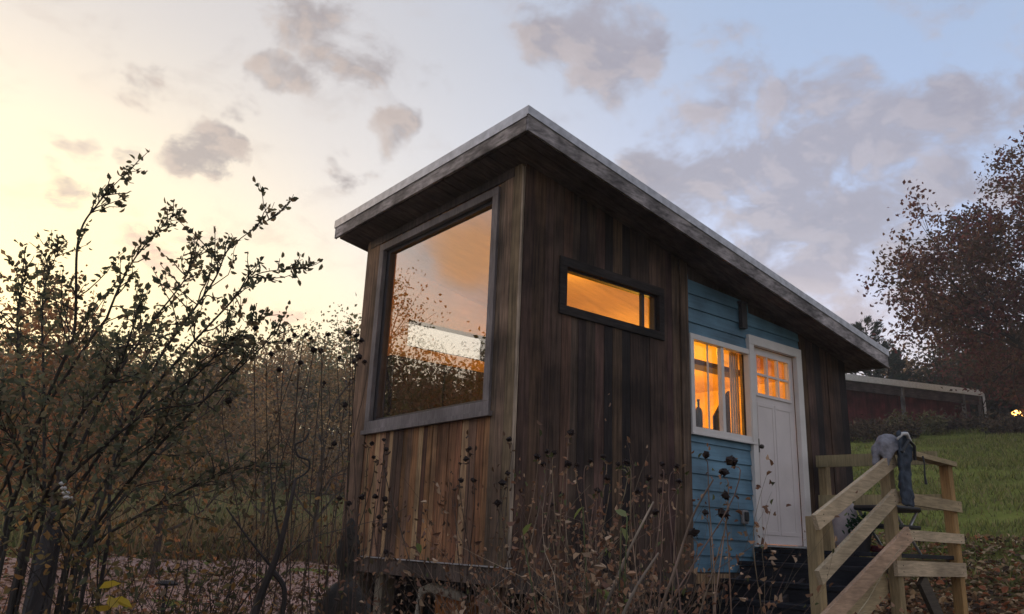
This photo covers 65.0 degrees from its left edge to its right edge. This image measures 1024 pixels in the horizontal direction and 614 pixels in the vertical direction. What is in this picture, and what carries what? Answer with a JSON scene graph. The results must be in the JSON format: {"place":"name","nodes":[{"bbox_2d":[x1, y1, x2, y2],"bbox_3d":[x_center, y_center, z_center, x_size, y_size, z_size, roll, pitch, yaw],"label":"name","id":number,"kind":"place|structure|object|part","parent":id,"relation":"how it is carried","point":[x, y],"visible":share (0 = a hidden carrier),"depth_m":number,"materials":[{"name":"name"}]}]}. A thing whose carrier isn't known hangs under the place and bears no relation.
{"place":"outdoors","nodes":[
{"label":"outdoors","id":0,"kind":"place"},
{"bbox_2d":[0,554,338,613],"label":"gravel path","id":1,"kind":"structure","parent":0,"point":[103,598],"depth_m":16.61,"materials":[{"name":"gravel"}]},
{"bbox_2d":[0,0,1023,429],"label":"sky","id":2,"kind":"structure","parent":0,"point":[790,130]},
{"bbox_2d":[4,423,1023,613],"bbox_3d":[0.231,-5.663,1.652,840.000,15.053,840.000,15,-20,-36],"label":"ground","id":3,"kind":"structure","parent":0,"point":[1012,516],"depth_m":15.65,"materials":[{"name":"green plant"}]},
{"bbox_2d":[0,318,36,367],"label":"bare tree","id":4,"kind":"object","parent":3,"relation":"on","point":[7,347],"depth_m":62.50,"materials":[{"name":"brown plant"}]},
{"bbox_2d":[0,322,51,439],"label":"bare tree","id":5,"kind":"object","parent":3,"relation":"on","point":[11,361],"visible":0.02,"depth_m":40.38,"materials":[{"name":"brown plant"}]},
{"bbox_2d":[1,324,86,441],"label":"autumn tree","id":6,"kind":"object","parent":3,"relation":"on","point":[31,380],"visible":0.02,"depth_m":40.23,"materials":[{"name":"brown plant"}]},
{"bbox_2d":[22,479,72,613],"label":"tree trunk","id":7,"kind":"object","parent":3,"relation":"on","point":[34,597],"visible":0.77,"depth_m":3.80,"materials":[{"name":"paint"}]},
{"bbox_2d":[0,271,133,543],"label":"autumn tree","id":8,"kind":"object","parent":3,"relation":"on","point":[24,319],"visible":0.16,"depth_m":15.59,"materials":[{"name":"brown plant"}]},
{"bbox_2d":[0,328,136,455],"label":"bare tree","id":9,"kind":"object","parent":3,"relation":"on","point":[80,372],"visible":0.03,"depth_m":41.94,"materials":[{"name":"brown plant"}]},
{"bbox_2d":[47,425,127,482],"bbox_3d":[-19.514,7.136,37.456,4.641,3.480,4.924,15,-20,-36],"label":"undergrowth bush","id":10,"kind":"object","parent":3,"relation":"on","point":[73,451],"visible":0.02,"depth_m":37.21,"materials":[{"name":"brown plant"}]},
{"bbox_2d":[76,580,131,613],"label":"yellow plant","id":11,"kind":"object","parent":3,"relation":"on","point":[123,601],"visible":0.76,"depth_m":2.81,"materials":[{"name":"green plant"}]},
{"bbox_2d":[65,455,145,488],"bbox_3d":[-18.125,7.629,37.117,3.592,2.547,4.270,-10,-21,37],"label":"undergrowth bush","id":12,"kind":"object","parent":3,"relation":"on","point":[124,477],"visible":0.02,"depth_m":36.41,"materials":[{"name":"brown plant"}]},
{"bbox_2d":[51,320,165,442],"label":"autumn tree","id":13,"kind":"object","parent":3,"relation":"on","point":[114,330],"visible":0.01,"depth_m":45.13,"materials":[{"name":"brown plant"}]},
{"bbox_2d":[0,249,229,588],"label":"autumn tree","id":14,"kind":"object","parent":3,"relation":"on","point":[70,315],"visible":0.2,"depth_m":15.07,"materials":[{"name":"brown plant"}]},
{"bbox_2d":[0,412,300,613],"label":"thicket shrub","id":15,"kind":"object","parent":3,"relation":"on","point":[68,512],"visible":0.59,"depth_m":4.12,"materials":[{"name":"brown plant"}]},
{"bbox_2d":[0,402,300,613],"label":"thicket shrub","id":16,"kind":"object","parent":3,"relation":"on","point":[19,522],"visible":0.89,"depth_m":3.15,"materials":[{"name":"brown plant"}]},
{"bbox_2d":[108,305,193,397],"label":"autumn tree","id":17,"kind":"object","parent":3,"relation":"on","point":[147,356],"visible":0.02,"depth_m":48.91,"materials":[{"name":"brown plant"}]},
{"bbox_2d":[25,457,292,613],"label":"thicket shrub","id":18,"kind":"object","parent":3,"relation":"on","point":[186,591],"visible":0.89,"depth_m":3.43,"materials":[{"name":"brown plant"}]},
{"bbox_2d":[3,599,314,613],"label":"dry weeds","id":19,"kind":"object","parent":3,"relation":"on","point":[191,612],"visible":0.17,"depth_m":10.97,"materials":[{"name":"brown plant"}]},
{"bbox_2d":[0,148,322,613],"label":"tall shrub","id":20,"kind":"object","parent":3,"relation":"on","point":[163,418],"visible":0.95,"depth_m":4.08,"materials":[{"name":"green plant"}]},
{"bbox_2d":[109,346,224,459],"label":"autumn tree","id":21,"kind":"object","parent":3,"relation":"on","point":[162,384],"visible":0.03,"depth_m":45.11,"materials":[{"name":"brown plant"}]},
{"bbox_2d":[155,580,178,611],"bbox_3d":[-1.687,1.982,3.670,0.110,1.390,0.107,15,-20,-36],"label":"garden stake","id":22,"kind":"object","parent":3,"relation":"on","point":[167,585],"visible":0.8,"depth_m":3.83,"materials":[{"name":"paint"}]},
{"bbox_2d":[134,451,209,485],"bbox_3d":[-17.001,7.973,39.392,4.424,2.190,3.937,15,-20,-36],"label":"undergrowth bush","id":23,"kind":"object","parent":3,"relation":"on","point":[183,468],"visible":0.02,"depth_m":39.27,"materials":[{"name":"brown plant"}]},
{"bbox_2d":[0,469,343,547],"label":"field grass","id":24,"kind":"structure","parent":3,"relation":"on","point":[19,538],"depth_m":32.24,"materials":[{"name":"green plant"}]},
{"bbox_2d":[50,284,299,575],"bbox_3d":[-7.647,2.904,18.758,5.134,6.669,5.605,-6,-18,25],"label":"autumn tree","id":25,"kind":"object","parent":3,"relation":"on","point":[208,438],"visible":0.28,"depth_m":18.52,"materials":[{"name":"brown plant"}]},
{"bbox_2d":[0,380,388,613],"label":"thicket shrub","id":26,"kind":"object","parent":3,"relation":"on","point":[25,483],"visible":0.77,"depth_m":3.47,"materials":[{"name":"brown plant"}]},
{"bbox_2d":[0,332,406,613],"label":"dried flower","id":27,"kind":"object","parent":3,"relation":"on","point":[313,350],"visible":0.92,"depth_m":3.86,"materials":[{"name":"brown plant"}]},
{"bbox_2d":[32,499,375,564],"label":"tall dry weeds","id":28,"kind":"object","parent":3,"relation":"on","point":[193,546],"visible":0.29,"depth_m":22.48,"materials":[{"name":"brown plant"}]},
{"bbox_2d":[162,317,264,449],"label":"bare tree","id":29,"kind":"object","parent":3,"relation":"on","point":[201,353],"visible":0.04,"depth_m":48.07,"materials":[{"name":"brown plant"}]},
{"bbox_2d":[65,326,380,613],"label":"dried flower","id":30,"kind":"object","parent":3,"relation":"on","point":[228,401],"visible":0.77,"depth_m":4.05,"materials":[{"name":"brown plant"}]},
{"bbox_2d":[200,447,273,487],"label":"undergrowth bush","id":31,"kind":"object","parent":3,"relation":"on","point":[236,470],"visible":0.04,"depth_m":41.95,"materials":[{"name":"brown plant"}]},
{"bbox_2d":[217,353,258,450],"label":"autumn tree","id":32,"kind":"object","parent":3,"relation":"on","point":[247,384],"visible":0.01,"depth_m":67.49,"materials":[{"name":"brown plant"}]},
{"bbox_2d":[190,339,302,472],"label":"bare tree","id":33,"kind":"object","parent":3,"relation":"on","point":[245,379],"visible":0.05,"depth_m":48.23,"materials":[{"name":"brown plant"}]},
{"bbox_2d":[93,442,419,613],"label":"thicket shrub","id":34,"kind":"object","parent":3,"relation":"on","point":[133,498],"visible":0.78,"depth_m":3.39,"materials":[{"name":"brown plant"}]},
{"bbox_2d":[220,346,309,474],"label":"autumn tree","id":35,"kind":"object","parent":3,"relation":"on","point":[262,394],"visible":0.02,"depth_m":50.82,"materials":[{"name":"brown plant"}]},
{"bbox_2d":[185,311,347,531],"bbox_3d":[-8.041,3.990,26.229,6.622,7.701,5.690,15,-20,-36],"label":"autumn tree","id":36,"kind":"object","parent":3,"relation":"on","point":[269,383],"visible":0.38,"depth_m":25.84,"materials":[{"name":"brown plant"}]},
{"bbox_2d":[226,433,310,613],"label":"forked branch","id":37,"kind":"object","parent":3,"relation":"on","point":[267,578],"visible":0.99,"depth_m":3.30,"materials":[{"name":"brown plant"}]},
{"bbox_2d":[231,438,317,487],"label":"undergrowth bush","id":38,"kind":"object","parent":3,"relation":"on","point":[248,454],"visible":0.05,"depth_m":42.88,"materials":[{"name":"brown plant"}]},
{"bbox_2d":[209,314,350,458],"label":"bare tree","id":39,"kind":"object","parent":3,"relation":"on","point":[290,392],"visible":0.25,"depth_m":45.82,"materials":[{"name":"brown plant"}]},
{"bbox_2d":[262,450,318,497],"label":"undergrowth bush","id":40,"kind":"object","parent":3,"relation":"on","point":[283,484],"visible":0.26,"depth_m":40.62,"materials":[{"name":"green plant"}]},
{"bbox_2d":[199,511,395,613],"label":"thicket shrub","id":41,"kind":"object","parent":3,"relation":"on","point":[287,580],"visible":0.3,"depth_m":6.20,"materials":[{"name":"brown plant"}]},
{"bbox_2d":[265,318,335,455],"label":"bare tree","id":42,"kind":"object","parent":3,"relation":"on","point":[302,348],"visible":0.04,"depth_m":68.07,"materials":[{"name":"brown plant"}]},
{"bbox_2d":[253,312,353,454],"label":"autumn tree","id":43,"kind":"object","parent":3,"relation":"on","point":[312,330],"visible":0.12,"depth_m":51.10,"materials":[{"name":"brown plant"}]},
{"bbox_2d":[284,292,361,476],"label":"autumn tree","id":44,"kind":"object","parent":3,"relation":"on","point":[345,341],"visible":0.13,"depth_m":47.26,"materials":[{"name":"brown plant"}]},
{"bbox_2d":[230,313,420,562],"bbox_3d":[-4.955,3.654,23.583,5.763,7.627,6.824,0,-16,8],"label":"autumn tree","id":45,"kind":"object","parent":3,"relation":"on","point":[326,446],"visible":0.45,"depth_m":22.77,"materials":[{"name":"brown plant"}]},
{"bbox_2d":[297,314,353,449],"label":"autumn tree","id":46,"kind":"object","parent":3,"relation":"on","point":[323,363],"visible":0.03,"depth_m":66.27,"materials":[{"name":"brown plant"}]},
{"bbox_2d":[235,501,423,613],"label":"thicket shrub","id":47,"kind":"object","parent":3,"relation":"on","point":[403,582],"visible":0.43,"depth_m":5.75,"materials":[{"name":"brown plant"}]},
{"bbox_2d":[314,518,370,613],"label":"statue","id":48,"kind":"object","parent":3,"relation":"on","point":[331,596],"visible":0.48,"depth_m":4.79,"materials":[{"name":"stone"}]},
{"bbox_2d":[306,317,433,436],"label":"autumn tree","id":49,"kind":"object","parent":3,"relation":"on","point":[349,370],"visible":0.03,"depth_m":48.97,"materials":[{"name":"brown plant"}]},
{"bbox_2d":[239,330,556,613],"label":"dried flower","id":50,"kind":"object","parent":3,"relation":"on","point":[345,404],"visible":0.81,"depth_m":4.07,"materials":[{"name":"brown plant"}]},
{"bbox_2d":[221,430,592,613],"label":"dried flower","id":51,"kind":"object","parent":3,"relation":"on","point":[363,495],"visible":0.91,"depth_m":3.61,"materials":[{"name":"brown plant"}]},
{"bbox_2d":[287,436,530,613],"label":"dried flower","id":52,"kind":"object","parent":3,"relation":"on","point":[497,502],"visible":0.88,"depth_m":3.60,"materials":[{"name":"brown plant"}]},
{"bbox_2d":[415,583,469,613],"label":"insulated pipe","id":53,"kind":"object","parent":3,"relation":"on","point":[457,596],"visible":0.59,"depth_m":7.05,"materials":[{"name":"plastic"}]},
{"bbox_2d":[435,590,478,613],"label":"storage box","id":54,"kind":"object","parent":3,"relation":"on","point":[458,604],"visible":0.22,"depth_m":7.09,"materials":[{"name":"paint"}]},
{"bbox_2d":[0,531,1023,613],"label":"fallen leaves","id":55,"kind":"object","parent":3,"relation":"on","point":[985,598],"visible":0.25,"depth_m":12.03,"materials":[{"name":"brown plant"}]},
{"bbox_2d":[339,472,727,613],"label":"dry shrub","id":56,"kind":"object","parent":3,"relation":"on","point":[549,594],"visible":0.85,"depth_m":2.83,"materials":[{"name":"brown plant"}]},
{"bbox_2d":[356,488,782,613],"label":"dry shrub","id":57,"kind":"object","parent":3,"relation":"on","point":[599,534],"visible":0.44,"depth_m":3.41,"materials":[{"name":"brown plant"}]},
{"bbox_2d":[353,458,796,613],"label":"dry shrub","id":58,"kind":"object","parent":3,"relation":"on","point":[575,555],"visible":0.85,"depth_m":3.11,"materials":[{"name":"brown plant"}]},
{"bbox_2d":[522,507,627,613],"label":"dried flower","id":59,"kind":"object","parent":3,"relation":"on","point":[621,512],"visible":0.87,"depth_m":2.74,"materials":[{"name":"brown plant"}]},
{"bbox_2d":[416,455,790,613],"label":"dry shrub","id":60,"kind":"object","parent":3,"relation":"on","point":[701,544],"visible":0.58,"depth_m":3.10,"materials":[{"name":"brown plant"}]},
{"bbox_2d":[334,105,888,613],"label":"cabin","id":61,"kind":"object","parent":3,"relation":"on","point":[570,281],"visible":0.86,"depth_m":7.51,"materials":[{"name":"brown wood"}]},
{"bbox_2d":[360,186,500,434],"bbox_3d":[-0.775,0.122,7.693,0.143,2.055,2.160,15,-20,-36],"label":"large window","id":62,"kind":"structure","parent":61,"relation":"in","point":[374,423],"depth_m":7.81,"materials":[{"name":"paint"}]},
{"bbox_2d":[382,355,483,417],"bbox_3d":[-0.382,1.625,9.029,2.580,1.740,0.360,15,-20,-36],"label":"table","id":63,"kind":"object","parent":61,"relation":"on","point":[413,385],"visible":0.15,"depth_m":8.54,"materials":[{"name":"wood"}]},
{"bbox_3d":[-1.022,1.396,8.334,0.625,1.660,0.023,15,-20,-36],"label":"door","id":64,"kind":"part","parent":63,"relation":"part of","materials":[{"name":"wood"}]},
{"bbox_3d":[-0.520,1.529,8.716,0.625,1.660,0.023,15,-20,-36],"label":"door","id":65,"kind":"part","parent":63,"relation":"part of","materials":[{"name":"wood"}]},
{"bbox_2d":[407,320,484,361],"bbox_3d":[-0.780,0.409,9.364,1.100,0.310,0.060,15,-20,-36],"label":"back window","id":66,"kind":"structure","parent":61,"relation":"in","point":[482,344],"depth_m":9.46,"materials":[{"name":"paint"}]},
{"bbox_2d":[558,255,664,340],"bbox_3d":[0.909,-0.055,7.358,1.350,0.520,0.105,15,-20,-36],"label":"small window","id":67,"kind":"structure","parent":61,"relation":"in","point":[567,265],"depth_m":7.36,"materials":[{"name":"paint"}]},
{"bbox_2d":[694,359,739,377],"bbox_3d":[2.317,0.569,9.626,1.200,0.363,0.200,15,-20,-36],"label":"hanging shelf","id":68,"kind":"object","parent":61,"relation":"hanging from","point":[700,365],"visible":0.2,"depth_m":9.55,"materials":[{"name":"wood"}]},
{"bbox_2d":[689,333,757,444],"bbox_3d":[2.075,0.858,8.129,1.025,1.020,0.199,15,-20,-36],"label":"slider window","id":69,"kind":"structure","parent":61,"relation":"in","point":[721,346],"depth_m":8.14,"materials":[{"name":"white paint"}]},
{"bbox_2d":[754,347,802,545],"bbox_3d":[2.817,1.465,8.518,0.784,2.032,0.119,15,-20,-36],"label":"door","id":70,"kind":"structure","parent":61,"relation":"in","point":[775,415],"depth_m":8.52,"materials":[{"name":"beige paint"}]},
{"bbox_3d":[1.841,1.795,8.084,0.930,1.100,0.435,15,-20,-36],"label":"counter","id":71,"kind":"object","parent":61,"relation":"on","visible":0},
{"bbox_2d":[696,399,702,426],"bbox_3d":[1.896,1.088,8.163,0.080,0.300,0.078,15,-20,-36],"label":"bottle","id":72,"kind":"object","parent":71,"relation":"on","point":[699,417],"visible":0.88,"depth_m":8.12,"materials":[{"name":"black glass"}]},
{"bbox_2d":[713,391,730,432],"bbox_3d":[2.190,1.087,8.400,0.260,0.458,0.030,15,-20,-36],"label":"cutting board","id":73,"kind":"object","parent":71,"relation":"on","point":[716,425],"visible":0.53,"depth_m":8.40,"materials":[{"name":"wood"}]},
{"bbox_2d":[417,436,818,613],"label":"dried flower","id":74,"kind":"object","parent":3,"relation":"on","point":[626,461],"visible":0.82,"depth_m":3.27,"materials":[{"name":"brown plant"}]},
{"bbox_2d":[601,501,653,613],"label":"leaning twig","id":75,"kind":"object","parent":3,"relation":"on","point":[623,562],"visible":0.94,"depth_m":2.74,"materials":[{"name":"wood"}]},
{"bbox_2d":[427,420,836,613],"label":"dried flower","id":76,"kind":"object","parent":3,"relation":"on","point":[567,464],"visible":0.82,"depth_m":3.35,"materials":[{"name":"brown plant"}]},
{"bbox_2d":[359,483,904,613],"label":"dry shrub","id":77,"kind":"object","parent":3,"relation":"on","point":[601,566],"visible":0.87,"depth_m":2.52,"materials":[{"name":"brown plant"}]},
{"bbox_2d":[622,553,659,613],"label":"leaning twig","id":78,"kind":"object","parent":3,"relation":"on","point":[636,588],"visible":1,"depth_m":2.43,"materials":[{"name":"wood"}]},
{"bbox_2d":[503,393,857,613],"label":"dried flower","id":79,"kind":"object","parent":3,"relation":"on","point":[661,489],"visible":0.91,"depth_m":3.10,"materials":[{"name":"brown plant"}]},
{"bbox_2d":[657,479,713,613],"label":"leaning twig","id":80,"kind":"object","parent":3,"relation":"on","point":[674,569],"visible":1,"depth_m":2.81,"materials":[{"name":"brown plant"}]},
{"bbox_2d":[476,445,902,613],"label":"dry shrub","id":81,"kind":"object","parent":3,"relation":"on","point":[610,567],"visible":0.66,"depth_m":2.90,"materials":[{"name":"brown plant"}]},
{"bbox_2d":[665,451,740,613],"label":"dried flower","id":82,"kind":"object","parent":3,"relation":"on","point":[732,460],"visible":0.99,"depth_m":2.82,"materials":[{"name":"brown plant"}]},
{"bbox_2d":[698,451,968,613],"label":"porch","id":83,"kind":"object","parent":3,"relation":"on","point":[847,592],"visible":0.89,"depth_m":6.96,"materials":[{"name":"brown wood"}]},
{"bbox_2d":[832,503,858,545],"bbox_3d":[3.200,2.071,7.700,0.246,0.536,0.243,0,-16,7],"label":"cloth bag","id":84,"kind":"object","parent":83,"relation":"on","point":[839,524],"visible":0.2,"depth_m":7.62,"materials":[{"name":"grey fabric"}]},
{"bbox_2d":[842,508,880,551],"bbox_3d":[3.219,2.063,7.419,0.285,0.384,0.330,-11,-21,39],"label":"potted plant","id":85,"kind":"object","parent":83,"relation":"on","point":[865,545],"visible":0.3,"depth_m":7.37,"materials":[{"name":"green plant"}]},
{"bbox_2d":[870,546,884,551],"bbox_3d":[3.452,2.236,7.409,0.280,0.058,0.200,15,-20,-36],"label":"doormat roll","id":86,"kind":"object","parent":83,"relation":"on","point":[874,549],"visible":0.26,"depth_m":7.35,"materials":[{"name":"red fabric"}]},
{"bbox_2d":[853,505,921,553],"bbox_3d":[3.544,2.095,7.548,0.530,0.433,0.400,15,-20,-36],"label":"folding stool","id":87,"kind":"object","parent":83,"relation":"on","point":[900,509],"visible":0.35,"depth_m":7.49,"materials":[{"name":"black plastic"}]},
{"bbox_2d":[871,430,916,506],"bbox_3d":[3.361,1.419,7.061,0.349,0.652,0.327,15,-20,-36],"label":"jacket","id":88,"kind":"object","parent":83,"relation":"hanging from","point":[887,446],"visible":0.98,"depth_m":7.01,"materials":[{"name":"fabric"}]},
{"bbox_2d":[922,456,927,484],"bbox_3d":[3.767,1.490,7.333,0.031,0.257,0.023,15,-20,-36],"label":"hanging strap","id":89,"kind":"object","parent":83,"relation":"hanging from","point":[925,480],"visible":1,"depth_m":7.32,"materials":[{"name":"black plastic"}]},
{"bbox_2d":[851,413,891,433],"bbox_3d":[13.665,4.516,29.970,1.853,1.049,1.947,15,-20,-36],"label":"brush","id":90,"kind":"object","parent":3,"relation":"on","point":[873,421],"visible":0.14,"depth_m":29.82,"materials":[{"name":"green plant"}]},
{"bbox_2d":[849,418,895,442],"bbox_3d":[11.782,4.444,27.509,2.202,1.082,2.253,15,-20,-36],"label":"brush","id":91,"kind":"object","parent":3,"relation":"on","point":[871,433],"visible":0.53,"depth_m":27.04,"materials":[{"name":"green plant"}]},
{"bbox_2d":[846,315,907,379],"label":"pine tree","id":92,"kind":"object","parent":3,"relation":"on","point":[876,338],"visible":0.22,"depth_m":46.59,"materials":[{"name":"green plant"}]},
{"bbox_2d":[872,342,916,388],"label":"pine tree","id":93,"kind":"object","parent":3,"relation":"on","point":[898,366],"visible":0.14,"depth_m":47.40,"materials":[{"name":"green plant"}]},
{"bbox_2d":[871,413,926,438],"bbox_3d":[13.353,4.428,27.875,1.795,1.338,1.884,-3,-17,18],"label":"brush","id":94,"kind":"object","parent":3,"relation":"on","point":[910,428],"visible":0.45,"depth_m":27.41,"materials":[{"name":"green plant"}]},
{"bbox_2d":[885,346,928,376],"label":"dark tree","id":95,"kind":"object","parent":3,"relation":"on","point":[908,358],"visible":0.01,"depth_m":54.02,"materials":[{"name":"brown plant"}]},
{"bbox_2d":[861,326,962,382],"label":"dark tree","id":96,"kind":"object","parent":3,"relation":"on","point":[908,364],"visible":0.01,"depth_m":50.20,"materials":[{"name":"brown plant"}]},
{"bbox_2d":[845,374,986,429],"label":"barn","id":97,"kind":"structure","parent":3,"relation":"on","point":[877,397],"depth_m":37.13,"materials":[{"name":"wood"}]},
{"bbox_2d":[883,409,949,434],"bbox_3d":[14.380,4.387,28.643,2.314,1.605,1.822,-7,-19,30],"label":"brush","id":98,"kind":"object","parent":3,"relation":"on","point":[929,420],"visible":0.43,"depth_m":28.17,"materials":[{"name":"green plant"}]},
{"bbox_2d":[893,331,974,407],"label":"dark tree","id":99,"kind":"object","parent":3,"relation":"on","point":[927,371],"visible":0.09,"depth_m":46.48,"materials":[{"name":"brown plant"}]},
{"bbox_2d":[850,426,1023,590],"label":"lawn grass","id":100,"kind":"structure","parent":3,"relation":"on","point":[997,465],"depth_m":18.52,"materials":[{"name":"green plant"}]},
{"bbox_2d":[856,126,1023,421],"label":"maple tree","id":101,"kind":"object","parent":3,"relation":"on","point":[963,308],"visible":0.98,"depth_m":31.50,"materials":[{"name":"brown plant"}]},
{"bbox_2d":[934,408,985,433],"bbox_3d":[15.857,4.282,28.805,1.922,1.486,2.067,15,-20,-36],"label":"brush","id":102,"kind":"object","parent":3,"relation":"on","point":[952,423],"visible":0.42,"depth_m":28.49,"materials":[{"name":"green plant"}]},
{"bbox_2d":[921,320,1017,419],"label":"dark tree","id":103,"kind":"object","parent":3,"relation":"on","point":[976,412],"visible":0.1,"depth_m":41.98,"materials":[{"name":"brown plant"}]},
{"bbox_2d":[949,333,1023,418],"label":"dark tree","id":104,"kind":"object","parent":3,"relation":"on","point":[1011,409],"visible":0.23,"depth_m":39.03,"materials":[{"name":"brown plant"}]},
{"bbox_2d":[967,409,1023,425],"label":"brush","id":105,"kind":"object","parent":3,"relation":"on","point":[986,417],"visible":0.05,"depth_m":28.96,"materials":[{"name":"green plant"}]},
{"bbox_2d":[978,414,1023,434],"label":"brush","id":106,"kind":"object","parent":3,"relation":"on","point":[992,427],"visible":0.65,"depth_m":26.98,"materials":[{"name":"green plant"}]},
{"bbox_2d":[989,410,1022,425],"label":"brush","id":107,"kind":"object","parent":3,"relation":"on","point":[1002,419],"visible":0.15,"depth_m":27.85,"materials":[{"name":"green plant"}]}
]}

